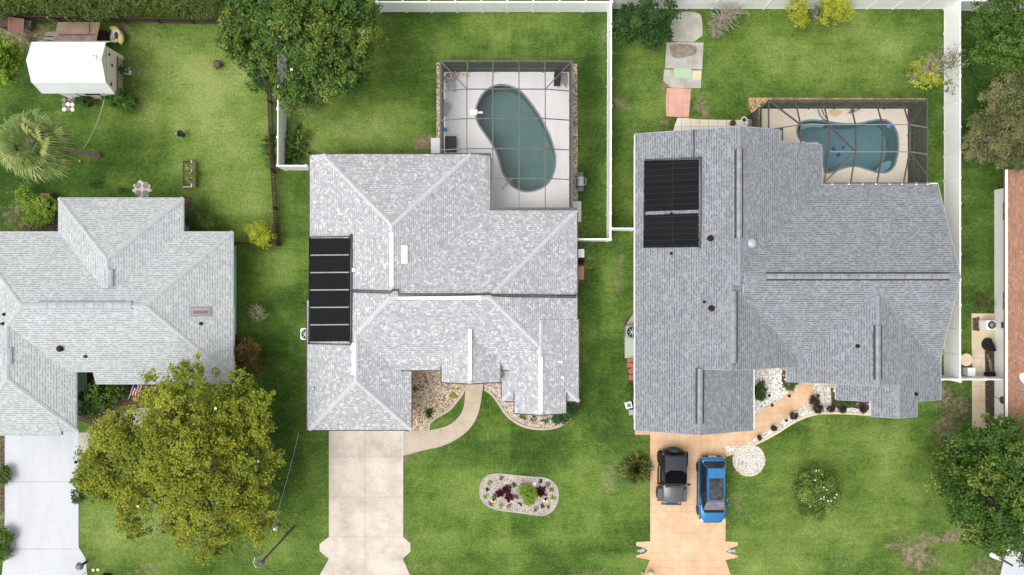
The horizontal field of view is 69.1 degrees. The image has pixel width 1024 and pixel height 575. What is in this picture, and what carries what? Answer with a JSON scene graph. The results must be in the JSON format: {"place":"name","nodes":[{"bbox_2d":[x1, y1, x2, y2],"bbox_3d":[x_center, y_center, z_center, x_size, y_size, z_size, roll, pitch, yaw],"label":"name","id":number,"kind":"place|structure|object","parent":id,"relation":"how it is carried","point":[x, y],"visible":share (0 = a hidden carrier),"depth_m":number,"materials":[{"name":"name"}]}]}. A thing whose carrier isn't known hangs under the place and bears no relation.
{"place":"outdoors","nodes":[
{"label":"outdoors","id":0,"kind":"place"},
{"bbox_2d":[2,430,86,574],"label":"driveway","id":1,"kind":"structure","parent":0,"point":[41,516],"depth_m":49.97,"materials":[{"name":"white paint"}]},
{"bbox_2d":[78,432,89,458],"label":"path","id":2,"kind":"structure","parent":0,"point":[81,443],"depth_m":49.97,"materials":[{"name":"grey concrete"}]},
{"bbox_2d":[320,431,410,574],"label":"driveway","id":3,"kind":"structure","parent":0,"point":[365,537],"depth_m":49.97,"materials":[{"name":"beige concrete"}]},
{"bbox_2d":[431,138,439,152],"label":"path","id":4,"kind":"structure","parent":0,"point":[435,145],"depth_m":49.95,"materials":[{"name":"grey concrete"}]},
{"bbox_2d":[403,384,482,455],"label":"path","id":5,"kind":"structure","parent":0,"point":[455,429],"depth_m":49.96,"materials":[{"name":"concrete"}]},
{"bbox_2d":[0,0,1023,574],"bbox_3d":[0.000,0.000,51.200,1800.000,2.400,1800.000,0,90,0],"label":"lawn","id":6,"kind":"structure","parent":0,"point":[888,516],"depth_m":50.00,"materials":[{"name":"green plant"}]},
{"bbox_2d":[0,436,4,511],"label":"mulch bed","id":7,"kind":"object","parent":6,"relation":"on","point":[2,461],"visible":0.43,"depth_m":49.98,"materials":[{"name":"brown wood"}]},
{"bbox_2d":[0,464,11,485],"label":"shrub","id":8,"kind":"object","parent":6,"relation":"on","point":[5,470],"visible":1,"depth_m":49.40,"materials":[{"name":"green plant"}]},
{"bbox_2d":[0,541,14,561],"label":"shrub","id":9,"kind":"object","parent":6,"relation":"on","point":[4,553],"visible":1,"depth_m":49.41,"materials":[{"name":"green plant"}]},
{"bbox_2d":[0,525,15,545],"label":"shrub","id":10,"kind":"object","parent":6,"relation":"on","point":[5,537],"visible":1,"depth_m":49.39,"materials":[{"name":"green plant"}]},
{"bbox_2d":[0,36,23,85],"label":"lime tree","id":11,"kind":"object","parent":6,"relation":"on","point":[10,54],"visible":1,"depth_m":46.79,"materials":[{"name":"green plant"}]},
{"bbox_2d":[0,14,31,32],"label":"dog house","id":12,"kind":"structure","parent":6,"relation":"on","point":[16,24],"depth_m":48.97,"materials":[{"name":"brown wood"}]},
{"bbox_2d":[11,181,57,228],"bbox_3d":[-31.629,-5.214,49.160,3.348,1.803,2.722,29,90,0],"label":"shrub","id":13,"kind":"object","parent":6,"relation":"on","point":[31,209],"visible":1,"depth_m":48.87,"materials":[{"name":"green plant"}]},
{"bbox_2d":[22,221,57,230],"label":"mulch bed","id":14,"kind":"object","parent":6,"relation":"on","point":[51,227],"visible":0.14,"depth_m":49.98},
{"bbox_2d":[0,107,100,184],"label":"palm tree","id":15,"kind":"object","parent":6,"relation":"on","point":[53,152],"visible":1,"depth_m":43.18,"materials":[{"name":"green plant"}]},
{"bbox_2d":[46,17,99,40],"bbox_3d":[-28.573,-16.726,48.930,3.575,2.140,1.856,0,90,0],"label":"lean to","id":16,"kind":"object","parent":6,"relation":"on","point":[71,30],"visible":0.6,"depth_m":48.17,"materials":[{"name":"brown wood"}]},
{"bbox_2d":[26,40,123,100],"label":"garden shed","id":17,"kind":"structure","parent":6,"relation":"on","point":[71,69],"depth_m":46.51,"materials":[{"name":"beige"}]},
{"bbox_2d":[70,96,94,108],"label":"shrub","id":18,"kind":"object","parent":6,"relation":"on","point":[85,101],"visible":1,"depth_m":49.22,"materials":[{"name":"green plant"}]},
{"bbox_2d":[70,473,103,505],"bbox_3d":[-27.856,13.202,49.060,2.262,2.005,2.512,0,90,0],"label":"shrub","id":19,"kind":"object","parent":6,"relation":"on","point":[76,499],"visible":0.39,"depth_m":48.49,"materials":[{"name":"green plant"}]},
{"bbox_2d":[0,0,226,22],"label":"hedge","id":20,"kind":"object","parent":6,"relation":"on","point":[111,8],"visible":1,"depth_m":47.95,"materials":[{"name":"green plant"}]},
{"bbox_2d":[109,26,124,44],"bbox_3d":[-26.322,-16.794,49.517,0.982,0.655,1.260,0,90,0],"label":"wheelbarrow","id":21,"kind":"object","parent":6,"relation":"on","point":[119,39],"visible":0.98,"depth_m":49.37,"materials":[{"name":"yellow plastic"}]},
{"bbox_2d":[0,197,235,435],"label":"house","id":22,"kind":"structure","parent":6,"relation":"on","point":[115,290],"depth_m":46.63,"materials":[{"name":"grey"}]},
{"bbox_2d":[78,372,159,425],"bbox_3d":[-26.187,7.396,50.012,6.106,0.060,3.999,0,90,0],"label":"mulch bed","id":23,"kind":"object","parent":6,"relation":"on","point":[126,401],"visible":0.08,"depth_m":49.98,"materials":[{"name":"brown soil"}]},
{"bbox_2d":[78,380,130,419],"bbox_3d":[-27.013,7.086,48.949,3.626,2.226,2.411,-36,90,0],"label":"shrub","id":24,"kind":"object","parent":23,"relation":"on","point":[95,396],"visible":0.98,"depth_m":48.49,"materials":[{"name":"green plant"}]},
{"bbox_2d":[100,89,138,113],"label":"shrub","id":25,"kind":"object","parent":6,"relation":"on","point":[125,102],"visible":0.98,"depth_m":49.06,"materials":[{"name":"green plant"}]},
{"bbox_2d":[14,15,227,24],"bbox_3d":[-26.961,-17.823,49.525,15.841,0.970,0.100,1,90,0],"label":"wooden fence","id":26,"kind":"object","parent":6,"relation":"on","point":[160,21],"visible":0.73,"depth_m":49.52,"materials":[{"name":"brown wood"}]},
{"bbox_2d":[69,349,289,569],"bbox_3d":[-20.668,10.411,45.982,13.808,8.184,13.451,0,90,0],"label":"shade tree","id":27,"kind":"object","parent":6,"relation":"on","point":[168,437],"visible":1,"depth_m":44.17,"materials":[{"name":"green plant"}]},
{"bbox_2d":[183,161,195,187],"bbox_3d":[-21.533,-7.534,49.630,0.630,0.560,1.765,0,90,0],"label":"planter box","id":28,"kind":"object","parent":6,"relation":"on","point":[185,174],"visible":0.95,"depth_m":49.40,"materials":[{"name":"brown plastic"}]},
{"bbox_2d":[182,195,207,230],"bbox_3d":[-21.177,-4.902,50.012,1.935,0.060,2.623,0,90,0],"label":"mulch bed","id":29,"kind":"object","parent":6,"relation":"on","point":[188,202],"visible":0.33,"depth_m":49.98,"materials":[{"name":"brown soil"}]},
{"bbox_2d":[185,208,223,230],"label":"shrub","id":30,"kind":"object","parent":6,"relation":"on","point":[203,223],"visible":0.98,"depth_m":48.83,"materials":[{"name":"green plant"}]},
{"bbox_2d":[234,334,262,375],"bbox_3d":[-17.504,4.410,48.632,2.600,2.857,2.826,0,90,0],"label":"shrub","id":31,"kind":"object","parent":6,"relation":"on","point":[240,350],"visible":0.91,"depth_m":48.12,"materials":[{"name":"brown plant"}]},
{"bbox_2d":[246,303,270,323],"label":"bare bush","id":32,"kind":"object","parent":6,"relation":"on","point":[259,313],"visible":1,"depth_m":49.01,"materials":[{"name":"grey plant"}]},
{"bbox_2d":[244,219,276,249],"bbox_3d":[-16.562,-3.589,49.066,2.145,1.990,1.742,30,90,0],"label":"shrub","id":33,"kind":"object","parent":6,"relation":"on","point":[261,234],"visible":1,"depth_m":48.50,"materials":[{"name":"yellow plant"}]},
{"bbox_2d":[245,36,284,95],"bbox_3d":[-15.967,-14.473,48.206,2.414,3.712,3.992,0,90,0],"label":"shrub","id":34,"kind":"object","parent":6,"relation":"on","point":[258,80],"visible":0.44,"depth_m":47.68,"materials":[{"name":"green plant"}]},
{"bbox_2d":[258,141,277,167],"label":"strap leaf plant","id":35,"kind":"object","parent":6,"relation":"on","point":[266,152],"visible":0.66,"depth_m":49.67,"materials":[{"name":"green plant"}]},
{"bbox_2d":[266,81,275,171],"bbox_3d":[-16.028,-11.201,49.425,0.100,1.170,6.900,-2,90,0],"label":"wooden fence","id":36,"kind":"object","parent":6,"relation":"on","point":[269,101],"visible":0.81,"depth_m":49.28,"materials":[{"name":"brown wood"}]},
{"bbox_2d":[253,526,294,567],"bbox_3d":[-14.858,16.050,46.786,0.600,6.629,0.789,0,90,0],"label":"utility pole","id":37,"kind":"object","parent":6,"relation":"on","point":[261,561],"visible":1,"depth_m":44.58,"materials":[{"name":"grey metal"}]},
{"bbox_2d":[269,169,280,245],"bbox_3d":[-15.738,-5.268,49.450,0.100,1.120,5.011,-4,90,0],"label":"wooden fence","id":38,"kind":"object","parent":6,"relation":"on","point":[275,208],"visible":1,"depth_m":49.35,"materials":[{"name":"brown wood"}]},
{"bbox_2d":[276,54,286,166],"bbox_3d":[-15.173,-11.578,49.055,0.156,1.910,7.487,0,90,0],"label":"picket fence","id":39,"kind":"object","parent":6,"relation":"on","point":[281,128],"visible":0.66,"depth_m":48.81,"materials":[{"name":"white plastic"}]},
{"bbox_2d":[274,130,308,157],"bbox_3d":[-14.735,-9.563,49.528,2.481,0.944,2.084,0,90,0],"label":"strap leaf plant","id":40,"kind":"object","parent":6,"relation":"on","point":[287,146],"visible":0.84,"depth_m":49.53,"materials":[{"name":"green plant"}]},
{"bbox_2d":[277,164,308,170],"bbox_3d":[-14.233,-7.899,49.055,1.962,1.910,0.156,0,90,0],"label":"picket fence","id":41,"kind":"object","parent":6,"relation":"on","point":[294,167],"visible":0.91,"depth_m":48.72,"materials":[{"name":"white plastic"}]},
{"bbox_2d":[286,121,312,149],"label":"strap leaf plant","id":42,"kind":"object","parent":6,"relation":"on","point":[297,131],"visible":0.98,"depth_m":49.66,"materials":[{"name":"green plant"}]},
{"bbox_2d":[213,0,388,116],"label":"magnolia tree","id":43,"kind":"object","parent":6,"relation":"on","point":[282,24],"visible":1,"depth_m":43.51,"materials":[{"name":"green plant"}]},
{"bbox_2d":[286,133,317,160],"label":"strap leaf plant","id":44,"kind":"object","parent":6,"relation":"on","point":[306,152],"visible":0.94,"depth_m":49.60,"materials":[{"name":"green plant"}]},
{"bbox_2d":[436,62,439,137],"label":"gravel bed","id":45,"kind":"object","parent":6,"relation":"on","point":[437,99],"visible":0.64,"depth_m":49.98,"materials":[{"name":"gravel"}]},
{"bbox_2d":[412,371,464,431],"bbox_3d":[-5.010,7.439,50.010,3.741,0.060,4.515,0,90,0],"label":"gravel bed","id":46,"kind":"object","parent":6,"relation":"on","point":[423,408],"visible":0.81,"depth_m":49.98,"materials":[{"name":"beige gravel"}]},
{"bbox_2d":[306,153,579,430],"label":"house","id":47,"kind":"structure","parent":6,"relation":"on","point":[421,222],"depth_m":46.48,"materials":[{"name":"grey"}]},
{"bbox_2d":[308,234,351,344],"bbox_3d":[-11.442,0.144,46.718,3.076,1.299,6.927,0,90,0],"label":"solar pool heater","id":48,"kind":"object","parent":47,"relation":"on","point":[330,312],"visible":1,"depth_m":46.71,"materials":[{"name":"black plastic"}]},
{"bbox_2d":[352,280,579,297],"bbox_3d":[-2.814,0.091,47.460,14.366,4.813,1.135,0,90,0],"label":"pool pipe","id":49,"kind":"object","parent":47,"relation":"attached to","point":[459,294],"visible":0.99,"depth_m":45.25,"materials":[{"name":"grey metal"}]},
{"bbox_2d":[375,0,612,12],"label":"picket fence","id":50,"kind":"object","parent":6,"relation":"on","point":[485,6],"visible":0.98,"depth_m":48.96,"materials":[{"name":"white plastic"}]},
{"bbox_2d":[444,72,568,206],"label":"pool deck","id":51,"kind":"structure","parent":6,"relation":"on","point":[557,107],"depth_m":49.95,"materials":[{"name":"grey concrete"}]},
{"bbox_2d":[445,136,456,151],"bbox_3d":[-4.081,-9.558,49.678,0.760,0.545,1.000,0,90,0],"label":"storage chest","id":52,"kind":"object","parent":51,"relation":"on","point":[450,142],"visible":1,"depth_m":49.41,"materials":[{"name":"black plastic"}]},
{"bbox_2d":[440,60,576,209],"bbox_3d":[-0.240,-9.711,48.480,8.735,3.040,9.575,0,90,0],"label":"pool cage","id":53,"kind":"object","parent":51,"relation":"on","point":[493,66],"visible":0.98,"depth_m":47.46,"materials":[{"name":"grey metal"}]},
{"bbox_2d":[475,84,555,192],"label":"swimming pool","id":54,"kind":"structure","parent":51,"relation":"in","point":[506,131],"depth_m":51.50,"materials":[{"name":"teal liquid"}]},
{"bbox_2d":[481,475,556,513],"bbox_3d":[0.466,13.838,50.000,5.256,0.060,2.500,8,90,0],"label":"gravel bed","id":55,"kind":"object","parent":6,"relation":"on","point":[495,485],"visible":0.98,"depth_m":49.97,"materials":[{"name":"beige gravel"}]},
{"bbox_2d":[479,473,558,515],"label":"kerb","id":56,"kind":"structure","parent":55,"relation":"on","point":[485,477],"depth_m":49.94,"materials":[{"name":"grey concrete"}]},
{"bbox_2d":[515,482,538,505],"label":"shrub","id":57,"kind":"object","parent":55,"relation":"on","point":[526,490],"visible":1,"depth_m":49.31,"materials":[{"name":"green plant"}]},
{"bbox_2d":[484,377,576,427],"bbox_3d":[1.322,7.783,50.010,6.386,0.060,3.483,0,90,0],"label":"gravel bed","id":58,"kind":"object","parent":6,"relation":"on","point":[495,387],"visible":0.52,"depth_m":49.98,"materials":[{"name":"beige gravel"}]},
{"bbox_2d":[484,388,579,429],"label":"kerb","id":59,"kind":"structure","parent":58,"relation":"on","point":[510,418],"depth_m":49.91,"materials":[{"name":"concrete"}]},
{"bbox_2d":[548,402,580,425],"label":"shrub","id":60,"kind":"object","parent":6,"relation":"on","point":[572,408],"visible":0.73,"depth_m":48.73,"materials":[{"name":"green plant"}]},
{"bbox_2d":[573,64,577,200],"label":"gravel bed","id":61,"kind":"object","parent":6,"relation":"on","point":[575,147],"visible":0.43,"depth_m":49.98,"materials":[{"name":"gravel"}]},
{"bbox_2d":[606,0,611,241],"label":"privacy fence","id":62,"kind":"object","parent":6,"relation":"on","point":[609,99],"visible":0.97,"depth_m":48.74,"materials":[{"name":"white plastic"}]},
{"bbox_2d":[617,451,654,486],"bbox_3d":[8.333,12.130,49.412,2.418,1.175,2.454,-28,90,0],"label":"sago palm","id":63,"kind":"object","parent":6,"relation":"on","point":[636,468],"visible":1,"depth_m":49.45,"materials":[{"name":"green plant"}]},
{"bbox_2d":[611,0,681,53],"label":"shrub","id":64,"kind":"object","parent":6,"relation":"on","point":[655,28],"visible":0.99,"depth_m":47.43,"materials":[{"name":"green plant"}]},
{"bbox_2d":[707,1,748,39],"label":"bare bush","id":65,"kind":"object","parent":6,"relation":"on","point":[722,17],"visible":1,"depth_m":48.64,"materials":[{"name":"beige plant"}]},
{"bbox_2d":[732,444,765,476],"bbox_3d":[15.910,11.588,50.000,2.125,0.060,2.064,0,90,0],"label":"gravel bed","id":66,"kind":"object","parent":6,"relation":"on","point":[745,466],"visible":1,"depth_m":49.97,"materials":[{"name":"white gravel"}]},
{"bbox_2d":[754,368,797,414],"bbox_3d":[17.544,6.644,50.006,3.268,0.060,3.784,0,90,0],"label":"gravel bed","id":67,"kind":"object","parent":6,"relation":"on","point":[780,395],"visible":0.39,"depth_m":49.98,"materials":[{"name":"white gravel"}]},
{"bbox_2d":[754,381,768,400],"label":"shrub","id":68,"kind":"object","parent":67,"relation":"on","point":[760,395],"visible":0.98,"depth_m":49.05,"materials":[{"name":"green plant"}]},
{"bbox_2d":[612,0,956,9],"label":"privacy fence","id":69,"kind":"object","parent":6,"relation":"on","point":[859,4],"visible":0.63,"depth_m":49.19,"materials":[{"name":"white plastic"}]},
{"bbox_2d":[633,125,960,434],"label":"house","id":70,"kind":"structure","parent":6,"relation":"on","point":[795,268],"depth_m":46.05,"materials":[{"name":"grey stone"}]},
{"bbox_2d":[643,130,701,247],"bbox_3d":[10.003,-6.073,46.453,3.372,1.435,7.294,0,90,0],"label":"solar pool heater","id":71,"kind":"object","parent":70,"relation":"on","point":[671,184],"visible":1,"depth_m":46.44,"materials":[{"name":"black plastic"}]},
{"bbox_2d":[726,383,868,453],"bbox_3d":[19.163,8.038,50.008,10.992,0.060,3.688,-16,90,0],"label":"gravel bed","id":72,"kind":"object","parent":6,"relation":"on","point":[823,391],"visible":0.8,"depth_m":49.98,"materials":[{"name":"white gravel"}]},
{"bbox_2d":[831,388,868,408],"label":"mulch bed","id":73,"kind":"object","parent":72,"relation":"on","point":[833,399],"visible":0.52,"depth_m":49.97,"materials":[{"name":"brown soil"}]},
{"bbox_2d":[726,412,868,456],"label":"kerb","id":74,"kind":"structure","parent":6,"relation":"on","point":[787,426],"depth_m":49.93,"materials":[{"name":"beige concrete"}]},
{"bbox_2d":[785,0,810,28],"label":"shrub","id":75,"kind":"object","parent":6,"relation":"on","point":[800,14],"visible":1,"depth_m":48.11,"materials":[{"name":"yellow plant"}]},
{"bbox_2d":[789,467,842,522],"bbox_3d":[19.932,13.578,48.945,3.483,2.237,3.540,0,90,0],"label":"gardenia bush","id":76,"kind":"object","parent":6,"relation":"on","point":[819,490],"visible":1,"depth_m":48.45,"materials":[{"name":"green plant"}]},
{"bbox_2d":[762,109,907,182],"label":"pool deck","id":77,"kind":"structure","parent":6,"relation":"on","point":[778,118],"depth_m":49.95,"materials":[{"name":"beige concrete"}]},
{"bbox_2d":[746,99,928,183],"bbox_3d":[21.154,-9.314,48.327,10.887,3.374,5.419,0,90,0],"label":"pool cage","id":78,"kind":"object","parent":77,"relation":"on","point":[917,136],"visible":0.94,"depth_m":47.91,"materials":[{"name":"grey metal"}]},
{"bbox_2d":[796,119,898,173],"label":"swimming pool","id":79,"kind":"structure","parent":77,"relation":"in","point":[868,137],"depth_m":51.60,"materials":[{"name":"teal liquid"}]},
{"bbox_2d":[815,0,855,27],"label":"shrub","id":80,"kind":"object","parent":6,"relation":"on","point":[841,9],"visible":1,"depth_m":47.80,"materials":[{"name":"yellow plant"}]},
{"bbox_2d":[748,98,926,126],"bbox_3d":[21.866,-11.416,50.010,11.997,0.060,2.666,0,90,0],"label":"gravel bed","id":81,"kind":"object","parent":6,"relation":"on","point":[753,104],"visible":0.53,"depth_m":49.98,"materials":[{"name":"brown gravel"}]},
{"bbox_2d":[903,40,968,94],"bbox_3d":[26.750,-13.937,48.047,3.611,4.016,3.230,12,90,0],"label":"thin tree","id":82,"kind":"object","parent":6,"relation":"on","point":[925,76],"visible":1,"depth_m":46.74,"materials":[{"name":"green plant"}]},
{"bbox_2d":[943,0,961,382],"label":"privacy fence","id":83,"kind":"object","parent":6,"relation":"on","point":[952,165],"visible":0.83,"depth_m":48.89,"materials":[{"name":"white plastic"}]},
{"bbox_2d":[924,408,1023,567],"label":"magnolia tree","id":84,"kind":"object","parent":6,"relation":"on","point":[968,473],"visible":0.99,"depth_m":44.92,"materials":[{"name":"green plant"}]},
{"bbox_2d":[960,376,1003,380],"bbox_3d":[30.659,5.955,49.055,3.338,1.910,0.156,0,90,0],"label":"privacy fence","id":85,"kind":"object","parent":6,"relation":"on","point":[985,378],"visible":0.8,"depth_m":48.52,"materials":[{"name":"white plastic"}]},
{"bbox_2d":[974,293,996,311],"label":"shrub","id":86,"kind":"object","parent":6,"relation":"on","point":[981,300],"visible":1,"depth_m":49.46,"materials":[{"name":"green plant"}]},
{"bbox_2d":[985,350,998,444],"bbox_3d":[32.218,7.439,50.008,0.924,0.060,6.665,0,90,0],"label":"mulch bed","id":87,"kind":"object","parent":6,"relation":"on","point":[989,398],"visible":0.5,"depth_m":49.98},
{"bbox_2d":[961,69,1023,172],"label":"sage tree","id":88,"kind":"object","parent":6,"relation":"on","point":[1004,130],"visible":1,"depth_m":45.99,"materials":[{"name":"green plant"}]},
{"bbox_2d":[961,0,1023,11],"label":"privacy fence","id":89,"kind":"object","parent":6,"relation":"on","point":[966,5],"visible":0.35,"depth_m":49.07,"materials":[{"name":"white plastic"}]},
{"bbox_2d":[965,0,1023,84],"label":"leafy tree","id":90,"kind":"object","parent":6,"relation":"on","point":[999,45],"visible":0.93,"depth_m":45.23,"materials":[{"name":"green plant"}]},
{"bbox_2d":[625,315,632,357],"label":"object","id":91,"kind":"structure","parent":0,"point":[630,321],"depth_m":49.97,"materials":[{"name":"grey concrete"}]},
{"bbox_2d":[624,337,633,355],"bbox_3d":[7.912,3.892,49.678,0.800,0.645,1.280,0,90,0],"label":"pump box","id":92,"kind":"object","parent":91,"relation":"on","point":[628,346],"visible":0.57,"depth_m":49.35,"materials":[{"name":"white plastic"}]},
{"bbox_2d":[666,88,690,117],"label":"path","id":93,"kind":"structure","parent":0,"point":[677,102],"depth_m":49.97,"materials":[{"name":"pink concrete"}]},
{"bbox_2d":[663,69,701,87],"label":"path","id":94,"kind":"structure","parent":0,"point":[670,80],"depth_m":49.97,"materials":[{"name":"grey concrete"}]},
{"bbox_2d":[674,68,690,77],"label":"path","id":95,"kind":"structure","parent":0,"point":[681,73],"depth_m":49.96,"materials":[{"name":"green concrete"}]},
{"bbox_2d":[665,42,702,69],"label":"path","id":96,"kind":"structure","parent":0,"point":[695,61],"depth_m":49.96,"materials":[{"name":"grey concrete"}]},
{"bbox_2d":[670,44,696,57],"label":"dirt","id":97,"kind":"structure","parent":96,"relation":"on","point":[681,50],"depth_m":49.96,"materials":[{"name":"brown soil"}]},
{"bbox_2d":[668,12,702,41],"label":"path","id":98,"kind":"structure","parent":0,"point":[687,27],"depth_m":49.97,"materials":[{"name":"grey concrete"}]},
{"bbox_2d":[636,432,737,574],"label":"driveway","id":99,"kind":"structure","parent":0,"point":[684,540],"depth_m":49.97,"materials":[{"name":"concrete"}]},
{"bbox_2d":[656,447,690,505],"bbox_3d":[10.619,12.480,49.038,2.160,1.865,3.880,2,90,0],"label":"parked car","id":100,"kind":"object","parent":99,"relation":"on","point":[673,465],"visible":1,"depth_m":48.80,"materials":[{"name":"paint"}]},
{"bbox_2d":[696,455,730,522],"bbox_3d":[13.280,13.405,49.147,2.160,1.646,4.460,0,90,0],"label":"parked car","id":101,"kind":"object","parent":99,"relation":"on","point":[711,505],"visible":1,"depth_m":48.77,"materials":[{"name":"blue paint"}]},
{"bbox_2d":[673,118,746,130],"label":"path","id":102,"kind":"structure","parent":0,"point":[684,123],"depth_m":49.97,"materials":[{"name":"beige concrete"}]},
{"bbox_2d":[726,383,812,445],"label":"path","id":103,"kind":"structure","parent":0,"point":[768,417],"depth_m":49.97,"materials":[{"name":"concrete"}]},
{"bbox_2d":[972,349,985,441],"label":"path","id":104,"kind":"structure","parent":0,"point":[978,387],"depth_m":49.97,"materials":[{"name":"beige concrete"}]},
{"bbox_2d":[972,313,993,348],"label":"path","id":105,"kind":"structure","parent":0,"point":[978,337],"depth_m":49.97,"materials":[{"name":"beige concrete"}]},
{"bbox_2d":[979,320,995,329],"bbox_3d":[31.648,2.473,49.510,0.620,0.980,0.620,0,90,0],"label":"air conditioner","id":106,"kind":"object","parent":105,"relation":"on","point":[988,324],"visible":1,"depth_m":49.15,"materials":[{"name":"white metal"}]},
{"bbox_2d":[981,338,996,351],"bbox_3d":[31.791,3.878,49.725,0.515,0.550,0.889,-23,90,0],"label":"compost bin","id":107,"kind":"object","parent":105,"relation":"on","point":[987,344],"visible":1,"depth_m":49.45,"materials":[{"name":"black plastic"}]},
{"bbox_2d":[994,169,1023,443],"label":"house","id":108,"kind":"structure","parent":0,"point":[1009,271],"depth_m":47.32,"materials":[{"name":"red"}]},
{"bbox_2d":[1000,529,1023,574],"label":"driveway","id":109,"kind":"structure","parent":0,"point":[1007,569],"depth_m":49.97,"materials":[{"name":"white paint"}]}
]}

